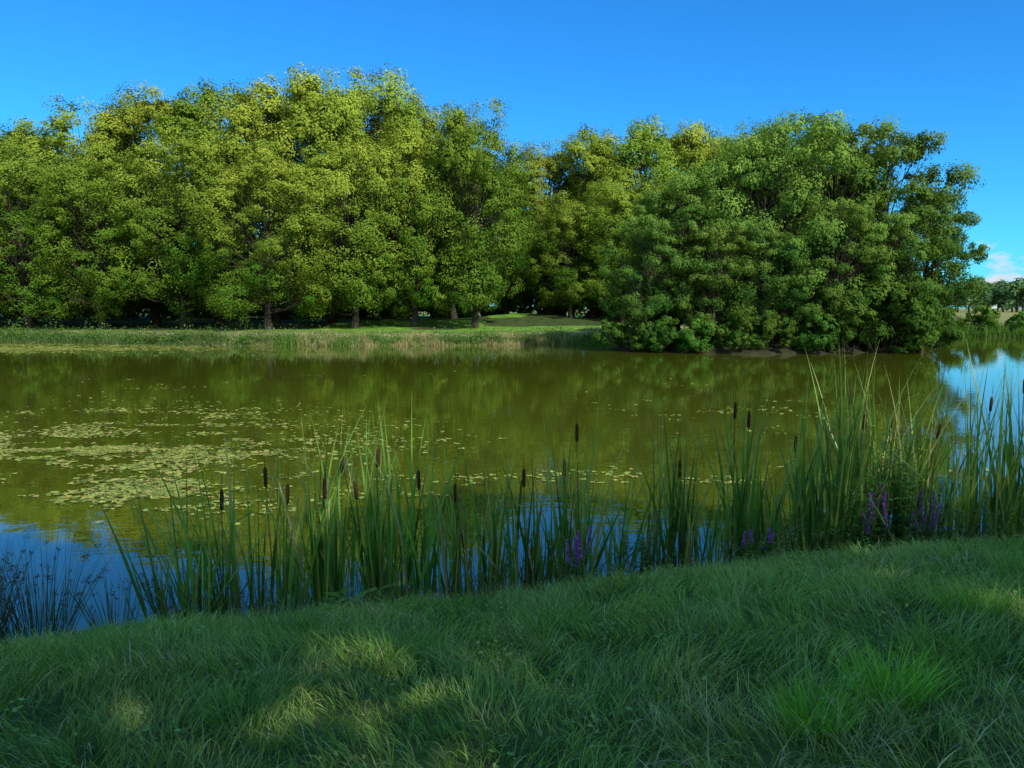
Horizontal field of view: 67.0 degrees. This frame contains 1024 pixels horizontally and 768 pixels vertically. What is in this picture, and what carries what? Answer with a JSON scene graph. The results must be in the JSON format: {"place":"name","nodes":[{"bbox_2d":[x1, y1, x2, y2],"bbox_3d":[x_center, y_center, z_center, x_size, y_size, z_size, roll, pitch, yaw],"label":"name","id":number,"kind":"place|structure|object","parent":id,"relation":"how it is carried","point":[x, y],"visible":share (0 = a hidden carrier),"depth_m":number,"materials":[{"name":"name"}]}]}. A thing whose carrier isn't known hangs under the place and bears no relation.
{"place":"outdoors","nodes":[
{"label":"outdoors","id":0,"kind":"place"},
{"bbox_2d":[0,335,1023,641],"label":"water","id":1,"kind":"structure","parent":0,"point":[520,395],"depth_m":16.17,"materials":[{"name":"liquid"}]},
{"bbox_2d":[0,516,51,643],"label":"rush clump","id":2,"kind":"object","parent":1,"relation":"on","point":[13,581],"visible":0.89,"depth_m":5.38,"materials":[{"name":"green plant"}]},
{"bbox_2d":[0,508,113,641],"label":"rush clump","id":3,"kind":"object","parent":1,"relation":"on","point":[39,618],"visible":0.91,"depth_m":5.46,"materials":[{"name":"green plant"}]},
{"bbox_2d":[63,548,157,630],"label":"rush clump","id":4,"kind":"object","parent":1,"relation":"on","point":[108,606],"visible":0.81,"depth_m":5.66,"materials":[{"name":"green plant"}]},
{"bbox_2d":[128,546,215,621],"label":"rush clump","id":5,"kind":"object","parent":1,"relation":"on","point":[159,607],"visible":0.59,"depth_m":5.77,"materials":[{"name":"green plant"}]},
{"bbox_2d":[182,549,268,620],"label":"rush clump","id":6,"kind":"object","parent":1,"relation":"on","point":[217,593],"visible":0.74,"depth_m":5.81,"materials":[{"name":"green plant"}]},
{"bbox_2d":[0,342,988,554],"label":"lily pads","id":7,"kind":"object","parent":1,"relation":"on","point":[100,450],"visible":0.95,"depth_m":12.60,"materials":[{"name":"green plant"}]},
{"bbox_2d":[0,308,1023,767],"bbox_3d":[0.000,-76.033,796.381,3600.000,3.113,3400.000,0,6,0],"label":"ground","id":8,"kind":"structure","parent":0,"point":[516,320],"depth_m":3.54,"materials":[{"name":"plant"}]},
{"bbox_2d":[0,194,33,319],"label":"linden tree","id":9,"kind":"object","parent":8,"relation":"on","point":[2,302],"visible":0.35,"depth_m":62.65,"materials":[{"name":"green plant"}]},
{"bbox_2d":[0,115,86,324],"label":"linden tree","id":10,"kind":"object","parent":8,"relation":"on","point":[9,140],"visible":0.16,"depth_m":68.70,"materials":[{"name":"green plant"}]},
{"bbox_2d":[0,149,111,329],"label":"linden tree","id":11,"kind":"object","parent":8,"relation":"on","point":[21,168],"visible":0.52,"depth_m":59.64,"materials":[{"name":"green plant"}]},
{"bbox_2d":[15,93,151,323],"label":"linden tree","id":12,"kind":"object","parent":8,"relation":"on","point":[63,132],"visible":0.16,"depth_m":68.71,"materials":[{"name":"green plant"}]},
{"bbox_2d":[16,142,176,328],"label":"linden tree","id":13,"kind":"object","parent":8,"relation":"on","point":[60,177],"visible":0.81,"depth_m":58.12,"materials":[{"name":"green plant"}]},
{"bbox_2d":[41,610,168,668],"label":"grass tuft","id":14,"kind":"object","parent":8,"relation":"on","point":[98,645],"visible":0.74,"depth_m":4.26,"materials":[{"name":"plant"}]},
{"bbox_2d":[75,477,177,623],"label":"cattail clump","id":15,"kind":"object","parent":8,"relation":"on","point":[147,546],"visible":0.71,"depth_m":5.90,"materials":[{"name":"green plant"}]},
{"bbox_2d":[64,76,217,323],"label":"linden tree","id":16,"kind":"object","parent":8,"relation":"on","point":[139,114],"visible":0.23,"depth_m":68.48,"materials":[{"name":"green plant"}]},
{"bbox_2d":[101,122,255,328],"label":"linden tree","id":17,"kind":"object","parent":8,"relation":"on","point":[195,184],"visible":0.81,"depth_m":58.95,"materials":[{"name":"green plant"}]},
{"bbox_2d":[120,456,238,620],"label":"cattail clump","id":18,"kind":"object","parent":8,"relation":"on","point":[186,578],"visible":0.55,"depth_m":5.81,"materials":[{"name":"green plant"}]},
{"bbox_2d":[110,420,296,625],"bbox_3d":[-2.268,1.088,5.826,1.427,1.738,1.181,0,6,0],"label":"cattail clump","id":19,"kind":"object","parent":8,"relation":"on","point":[232,559],"visible":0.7,"depth_m":5.85,"materials":[{"name":"green plant"}]},
{"bbox_2d":[120,77,303,322],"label":"linden tree","id":20,"kind":"object","parent":8,"relation":"on","point":[184,114],"visible":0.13,"depth_m":67.67,"materials":[{"name":"green plant"}]},
{"bbox_2d":[160,656,295,738],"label":"grass tuft","id":21,"kind":"object","parent":8,"relation":"on","point":[249,694],"visible":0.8,"depth_m":3.38,"materials":[{"name":"plant"}]},
{"bbox_2d":[154,433,369,617],"bbox_3d":[-1.774,1.096,6.049,1.386,1.678,1.577,3,6,27],"label":"cattail clump","id":22,"kind":"object","parent":8,"relation":"on","point":[288,584],"visible":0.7,"depth_m":6.02,"materials":[{"name":"green plant"}]},
{"bbox_2d":[186,143,340,329],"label":"linden tree","id":23,"kind":"object","parent":8,"relation":"on","point":[274,174],"visible":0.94,"depth_m":55.50,"materials":[{"name":"green plant"}]},
{"bbox_2d":[191,69,351,323],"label":"linden tree","id":24,"kind":"object","parent":8,"relation":"on","point":[248,110],"visible":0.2,"depth_m":66.64,"materials":[{"name":"green plant"}]},
{"bbox_2d":[239,588,345,635],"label":"grass tuft","id":25,"kind":"object","parent":8,"relation":"on","point":[282,617],"visible":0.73,"depth_m":5.03,"materials":[{"name":"plant"}]},
{"bbox_2d":[212,398,396,611],"bbox_3d":[-1.636,1.011,6.088,1.373,1.839,1.339,-2,6,-17],"label":"cattail clump","id":26,"kind":"object","parent":8,"relation":"on","point":[327,571],"visible":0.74,"depth_m":6.07,"materials":[{"name":"green plant"}]},
{"bbox_2d":[0,290,618,318],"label":"undergrowth","id":27,"kind":"object","parent":8,"relation":"on","point":[194,314],"visible":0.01,"depth_m":99.58,"materials":[{"name":"green plant"}]},
{"bbox_2d":[252,62,401,322],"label":"linden tree","id":28,"kind":"object","parent":8,"relation":"on","point":[304,124],"visible":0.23,"depth_m":67.10,"materials":[{"name":"green plant"}]},
{"bbox_2d":[275,134,433,327],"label":"linden tree","id":29,"kind":"object","parent":8,"relation":"on","point":[339,163],"visible":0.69,"depth_m":57.65,"materials":[{"name":"green plant"}]},
{"bbox_2d":[317,584,393,612],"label":"dock plant","id":30,"kind":"object","parent":8,"relation":"on","point":[335,595],"visible":0.56,"depth_m":5.96,"materials":[{"name":"green plant"}]},
{"bbox_2d":[284,401,439,602],"bbox_3d":[-1.151,0.987,6.369,1.281,1.833,1.268,0,6,0],"label":"cattail clump","id":31,"kind":"object","parent":8,"relation":"on","point":[378,574],"visible":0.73,"depth_m":6.30,"materials":[{"name":"green plant"}]},
{"bbox_2d":[289,63,442,320],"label":"linden tree","id":32,"kind":"object","parent":8,"relation":"on","point":[367,100],"visible":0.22,"depth_m":67.17,"materials":[{"name":"green plant"}]},
{"bbox_2d":[342,615,450,670],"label":"grass tuft","id":33,"kind":"object","parent":8,"relation":"on","point":[408,651],"visible":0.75,"depth_m":4.05,"materials":[{"name":"plant"}]},
{"bbox_2d":[332,92,471,319],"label":"linden tree","id":34,"kind":"object","parent":8,"relation":"on","point":[428,118],"visible":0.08,"depth_m":68.62,"materials":[{"name":"green plant"}]},
{"bbox_2d":[347,119,471,326],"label":"linden tree","id":35,"kind":"object","parent":8,"relation":"on","point":[413,169],"visible":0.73,"depth_m":58.91,"materials":[{"name":"green plant"}]},
{"bbox_2d":[344,398,497,603],"bbox_3d":[-0.834,0.967,6.369,1.184,1.872,1.506,4,7,33],"label":"cattail clump","id":36,"kind":"object","parent":8,"relation":"on","point":[421,572],"visible":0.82,"depth_m":6.40,"materials":[{"name":"green plant"}]},
{"bbox_2d":[386,429,499,601],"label":"cattail clump","id":37,"kind":"object","parent":8,"relation":"on","point":[455,563],"visible":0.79,"depth_m":6.36,"materials":[{"name":"green plant"}]},
{"bbox_2d":[417,140,506,318],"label":"linden tree","id":38,"kind":"object","parent":8,"relation":"on","point":[453,311],"visible":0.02,"depth_m":71.26,"materials":[{"name":"green plant"}]},
{"bbox_2d":[410,97,536,327],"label":"linden tree","id":39,"kind":"object","parent":8,"relation":"on","point":[461,134],"visible":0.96,"depth_m":58.97,"materials":[{"name":"green plant"}]},
{"bbox_2d":[438,419,563,595],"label":"cattail clump","id":40,"kind":"object","parent":8,"relation":"on","point":[491,552],"visible":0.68,"depth_m":6.45,"materials":[{"name":"green plant"}]},
{"bbox_2d":[444,444,562,592],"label":"cattail clump","id":41,"kind":"object","parent":8,"relation":"on","point":[531,552],"visible":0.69,"depth_m":6.58,"materials":[{"name":"green plant"}]},
{"bbox_2d":[467,159,552,313],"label":"linden tree","id":42,"kind":"object","parent":8,"relation":"on","point":[503,300],"visible":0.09,"depth_m":75.82,"materials":[{"name":"green plant"}]},
{"bbox_2d":[0,314,1023,345],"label":"shore grass","id":43,"kind":"structure","parent":8,"relation":"on","point":[213,338],"depth_m":50.77,"materials":[{"name":"plant"}]},
{"bbox_2d":[495,592,589,638],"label":"grass tuft","id":44,"kind":"object","parent":8,"relation":"on","point":[550,618],"visible":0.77,"depth_m":4.52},
{"bbox_2d":[504,137,596,314],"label":"linden tree","id":45,"kind":"object","parent":8,"relation":"on","point":[549,166],"visible":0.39,"depth_m":77.88,"materials":[{"name":"green plant"}]},
{"bbox_2d":[518,455,595,587],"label":"cattail clump","id":46,"kind":"object","parent":8,"relation":"on","point":[547,563],"visible":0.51,"depth_m":6.70,"materials":[{"name":"green plant"}]},
{"bbox_2d":[519,188,603,318],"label":"linden tree","id":47,"kind":"object","parent":8,"relation":"on","point":[533,300],"visible":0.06,"depth_m":89.74,"materials":[{"name":"green plant"}]},
{"bbox_2d":[519,190,617,317],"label":"linden tree","id":48,"kind":"object","parent":8,"relation":"on","point":[566,233],"visible":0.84,"depth_m":69.94,"materials":[{"name":"green plant"}]},
{"bbox_2d":[564,525,592,586],"bbox_3d":[0.539,1.441,6.394,0.257,0.612,0.332,0,6,0],"label":"purple loosestrife","id":49,"kind":"object","parent":8,"relation":"on","point":[577,552],"visible":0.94,"depth_m":6.33,"materials":[{"name":"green plant"}]},
{"bbox_2d":[505,389,666,586],"bbox_3d":[0.621,0.932,6.705,1.484,1.875,1.061,0,6,0],"label":"cattail clump","id":50,"kind":"object","parent":8,"relation":"on","point":[571,534],"visible":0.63,"depth_m":6.77,"materials":[{"name":"green plant"}]},
{"bbox_2d":[530,122,646,319],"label":"linden tree","id":51,"kind":"object","parent":8,"relation":"on","point":[594,153],"visible":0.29,"depth_m":76.00,"materials":[{"name":"green plant"}]},
{"bbox_2d":[567,174,667,322],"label":"linden tree","id":52,"kind":"object","parent":8,"relation":"on","point":[621,198],"visible":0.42,"depth_m":69.40,"materials":[{"name":"green plant"}]},
{"bbox_2d":[573,439,678,576],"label":"cattail clump","id":53,"kind":"object","parent":8,"relation":"on","point":[608,557],"visible":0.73,"depth_m":6.97,"materials":[{"name":"green plant"}]},
{"bbox_2d":[590,305,661,350],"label":"waterside bush","id":54,"kind":"object","parent":8,"relation":"on","point":[613,329],"visible":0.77,"depth_m":42.97,"materials":[{"name":"green plant"}]},
{"bbox_2d":[606,520,654,577],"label":"willowherb plant","id":55,"kind":"object","parent":8,"relation":"on","point":[641,562],"visible":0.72,"depth_m":6.75,"materials":[{"name":"green plant"}]},
{"bbox_2d":[579,113,706,299],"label":"linden tree","id":56,"kind":"object","parent":8,"relation":"on","point":[646,140],"visible":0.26,"depth_m":75.03,"materials":[{"name":"green plant"}]},
{"bbox_2d":[592,211,698,337],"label":"alder tree","id":57,"kind":"object","parent":8,"relation":"on","point":[633,278],"visible":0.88,"depth_m":42.41,"materials":[{"name":"green plant"}]},
{"bbox_2d":[615,456,700,576],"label":"cattail clump","id":58,"kind":"object","parent":8,"relation":"on","point":[655,540],"visible":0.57,"depth_m":6.99,"materials":[{"name":"green plant"}]},
{"bbox_2d":[641,315,686,351],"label":"waterside bush","id":59,"kind":"object","parent":8,"relation":"on","point":[655,341],"visible":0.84,"depth_m":41.72,"materials":[{"name":"green plant"}]},
{"bbox_2d":[612,173,730,340],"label":"alder tree","id":60,"kind":"object","parent":8,"relation":"on","point":[693,206],"visible":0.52,"depth_m":42.88,"materials":[{"name":"green plant"}]},
{"bbox_2d":[618,389,736,570],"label":"cattail clump","id":61,"kind":"object","parent":8,"relation":"on","point":[679,523],"visible":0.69,"depth_m":7.14,"materials":[{"name":"green plant"}]},
{"bbox_2d":[639,118,747,279],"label":"linden tree","id":62,"kind":"object","parent":8,"relation":"on","point":[698,152],"visible":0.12,"depth_m":76.02,"materials":[{"name":"green plant"}]},
{"bbox_2d":[677,317,716,351],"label":"waterside bush","id":63,"kind":"object","parent":8,"relation":"on","point":[697,329],"visible":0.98,"depth_m":40.95,"materials":[{"name":"green plant"}]},
{"bbox_2d":[649,449,757,565],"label":"cattail clump","id":64,"kind":"object","parent":8,"relation":"on","point":[717,536],"visible":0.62,"depth_m":7.25,"materials":[{"name":"green plant"}]},
{"bbox_2d":[662,221,758,342],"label":"alder tree","id":65,"kind":"object","parent":8,"relation":"on","point":[730,247],"visible":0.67,"depth_m":41.64,"materials":[{"name":"green plant"}]},
{"bbox_2d":[644,155,776,326],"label":"alder tree","id":66,"kind":"object","parent":8,"relation":"on","point":[705,169],"visible":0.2,"depth_m":43.67,"materials":[{"name":"green plant"}]},
{"bbox_2d":[674,357,803,563],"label":"cattail clump","id":67,"kind":"object","parent":8,"relation":"on","point":[740,497],"visible":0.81,"depth_m":7.37,"materials":[{"name":"green plant"}]},
{"bbox_2d":[714,310,763,349],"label":"waterside bush","id":68,"kind":"object","parent":8,"relation":"on","point":[742,322],"visible":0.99,"depth_m":40.81,"materials":[{"name":"green plant"}]},
{"bbox_2d":[685,117,793,297],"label":"linden tree","id":69,"kind":"object","parent":8,"relation":"on","point":[718,139],"visible":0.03,"depth_m":76.86,"materials":[{"name":"green plant"}]},
{"bbox_2d":[701,426,807,560],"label":"cattail clump","id":70,"kind":"object","parent":8,"relation":"on","point":[775,523],"visible":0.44,"depth_m":7.43,"materials":[{"name":"green plant"}]},
{"bbox_2d":[735,519,774,563],"bbox_3d":[2.179,1.444,6.954,0.364,0.508,0.276,0,6,0],"label":"purple loosestrife","id":71,"kind":"object","parent":8,"relation":"on","point":[768,542],"visible":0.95,"depth_m":6.92,"materials":[{"name":"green plant"}]},
{"bbox_2d":[688,131,830,323],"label":"alder tree","id":72,"kind":"object","parent":8,"relation":"on","point":[787,250],"visible":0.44,"depth_m":42.26,"materials":[{"name":"green plant"}]},
{"bbox_2d":[722,225,821,343],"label":"alder tree","id":73,"kind":"object","parent":8,"relation":"on","point":[793,315],"visible":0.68,"depth_m":41.08,"materials":[{"name":"green plant"}]},
{"bbox_2d":[754,314,800,348],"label":"waterside bush","id":74,"kind":"object","parent":8,"relation":"on","point":[769,329],"visible":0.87,"depth_m":40.56,"materials":[{"name":"green plant"}]},
{"bbox_2d":[731,401,863,555],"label":"cattail clump","id":75,"kind":"object","parent":8,"relation":"on","point":[798,492],"visible":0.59,"depth_m":7.53,"materials":[{"name":"green plant"}]},
{"bbox_2d":[774,509,829,559],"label":"willowherb plant","id":76,"kind":"object","parent":8,"relation":"on","point":[792,545],"visible":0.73,"depth_m":7.16,"materials":[{"name":"green plant"}]},
{"bbox_2d":[721,106,900,325],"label":"alder tree","id":77,"kind":"object","parent":8,"relation":"on","point":[780,136],"visible":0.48,"depth_m":42.37,"materials":[{"name":"green plant"}]},
{"bbox_2d":[784,306,838,350],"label":"waterside bush","id":78,"kind":"object","parent":8,"relation":"on","point":[818,339],"visible":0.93,"depth_m":40.55,"materials":[{"name":"green plant"}]},
{"bbox_2d":[741,657,884,744],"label":"grass tuft","id":79,"kind":"object","parent":8,"relation":"on","point":[801,700],"visible":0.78,"depth_m":3.07,"materials":[{"name":"plant"}]},
{"bbox_2d":[765,363,884,555],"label":"cattail clump","id":80,"kind":"object","parent":8,"relation":"on","point":[831,513],"visible":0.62,"depth_m":7.55,"materials":[{"name":"green plant"}]},
{"bbox_2d":[777,195,903,337],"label":"alder tree","id":81,"kind":"object","parent":8,"relation":"on","point":[862,215],"visible":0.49,"depth_m":41.07,"materials":[{"name":"green plant"}]},
{"bbox_2d":[778,120,909,306],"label":"alder tree","id":82,"kind":"object","parent":8,"relation":"on","point":[867,163],"visible":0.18,"depth_m":43.89,"materials":[{"name":"green plant"}]},
{"bbox_2d":[821,291,893,350],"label":"waterside bush","id":83,"kind":"object","parent":8,"relation":"on","point":[874,325],"visible":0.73,"depth_m":40.37,"materials":[{"name":"green plant"}]},
{"bbox_2d":[822,475,892,552],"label":"willowherb plant","id":84,"kind":"object","parent":8,"relation":"on","point":[856,536],"visible":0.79,"depth_m":7.29,"materials":[{"name":"green plant"}]},
{"bbox_2d":[769,326,952,552],"bbox_3d":[3.423,0.604,7.582,1.720,2.358,1.253,4,7,32],"label":"cattail clump","id":85,"kind":"object","parent":8,"relation":"on","point":[856,472],"visible":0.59,"depth_m":7.60,"materials":[{"name":"green plant"}]},
{"bbox_2d":[842,480,896,552],"bbox_3d":[3.423,1.308,7.393,0.501,0.753,0.412,2,6,23],"label":"purple loosestrife","id":86,"kind":"object","parent":8,"relation":"on","point":[869,525],"visible":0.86,"depth_m":7.37,"materials":[{"name":"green plant"}]},
{"bbox_2d":[816,270,943,352],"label":"waterside bush","id":87,"kind":"object","parent":8,"relation":"on","point":[914,314],"visible":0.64,"depth_m":40.55,"materials":[{"name":"green plant"}]},
{"bbox_2d":[847,421,933,548],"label":"willowherb plant","id":88,"kind":"object","parent":8,"relation":"on","point":[900,530],"visible":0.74,"depth_m":7.48,"materials":[{"name":"green plant"}]},
{"bbox_2d":[808,363,975,548],"bbox_3d":[3.783,0.754,7.815,1.518,2.014,1.264,3,6,24],"label":"cattail clump","id":89,"kind":"object","parent":8,"relation":"on","point":[874,445],"visible":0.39,"depth_m":7.69,"materials":[{"name":"green plant"}]},
{"bbox_2d":[838,211,946,348],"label":"alder tree","id":90,"kind":"object","parent":8,"relation":"on","point":[901,221],"visible":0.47,"depth_m":41.49,"materials":[{"name":"green plant"}]},
{"bbox_2d":[815,622,981,713],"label":"grass tuft","id":91,"kind":"object","parent":8,"relation":"on","point":[904,680],"visible":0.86,"depth_m":3.27,"materials":[{"name":"plant"}]},
{"bbox_2d":[813,114,986,307],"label":"alder tree","id":92,"kind":"object","parent":8,"relation":"on","point":[911,151],"visible":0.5,"depth_m":43.53,"materials":[{"name":"green plant"}]},
{"bbox_2d":[856,286,945,349],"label":"waterside bush","id":93,"kind":"object","parent":8,"relation":"on","point":[899,344],"visible":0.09,"depth_m":42.24,"materials":[{"name":"green plant"}]},
{"bbox_2d":[902,489,940,543],"bbox_3d":[3.992,1.355,7.494,0.379,0.683,0.301,0,6,0],"label":"purple loosestrife","id":94,"kind":"object","parent":8,"relation":"on","point":[921,527],"visible":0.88,"depth_m":7.51,"materials":[{"name":"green plant"}]},
{"bbox_2d":[866,379,998,542],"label":"cattail clump","id":95,"kind":"object","parent":8,"relation":"on","point":[922,484],"visible":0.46,"depth_m":7.81,"materials":[{"name":"green plant"}]},
{"bbox_2d":[874,183,992,347],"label":"alder tree","id":96,"kind":"object","parent":8,"relation":"on","point":[953,334],"visible":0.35,"depth_m":45.48,"materials":[{"name":"green plant"}]},
{"bbox_2d":[880,604,1016,673],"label":"grass tuft","id":97,"kind":"object","parent":8,"relation":"on","point":[956,643],"visible":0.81,"depth_m":3.73,"materials":[{"name":"plant"}]},
{"bbox_2d":[912,407,1005,542],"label":"cattail clump","id":98,"kind":"object","parent":8,"relation":"on","point":[965,507],"visible":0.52,"depth_m":7.99,"materials":[{"name":"green plant"}]},
{"bbox_2d":[907,484,1016,542],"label":"willowherb plant","id":99,"kind":"object","parent":8,"relation":"on","point":[965,521],"visible":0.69,"depth_m":7.63,"materials":[{"name":"green plant"}]},
{"bbox_2d":[901,346,1023,538],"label":"cattail clump","id":100,"kind":"object","parent":8,"relation":"on","point":[993,507],"visible":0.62,"depth_m":8.09,"materials":[{"name":"green plant"}]},
{"bbox_2d":[910,273,1023,311],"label":"distant tree row","id":101,"kind":"object","parent":8,"relation":"on","point":[1000,294],"visible":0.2,"depth_m":196.81,"materials":[{"name":"green plant"}]},
{"bbox_2d":[910,567,1023,622],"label":"grass tuft","id":102,"kind":"object","parent":8,"relation":"on","point":[953,603],"visible":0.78,"depth_m":4.31,"materials":[{"name":"plant"}]},
{"bbox_2d":[922,345,1023,537],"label":"cattail clump","id":103,"kind":"object","parent":8,"relation":"on","point":[1012,466],"visible":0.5,"depth_m":8.24,"materials":[{"name":"green plant"}]},
{"bbox_2d":[960,305,1000,330],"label":"waterside bush","id":104,"kind":"object","parent":8,"relation":"on","point":[992,315],"visible":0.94,"depth_m":65.28,"materials":[{"name":"green plant"}]},
{"bbox_2d":[0,0,1023,308],"label":"sky","id":105,"kind":"structure","parent":0,"point":[954,67],"materials":[{"name":"blue"}]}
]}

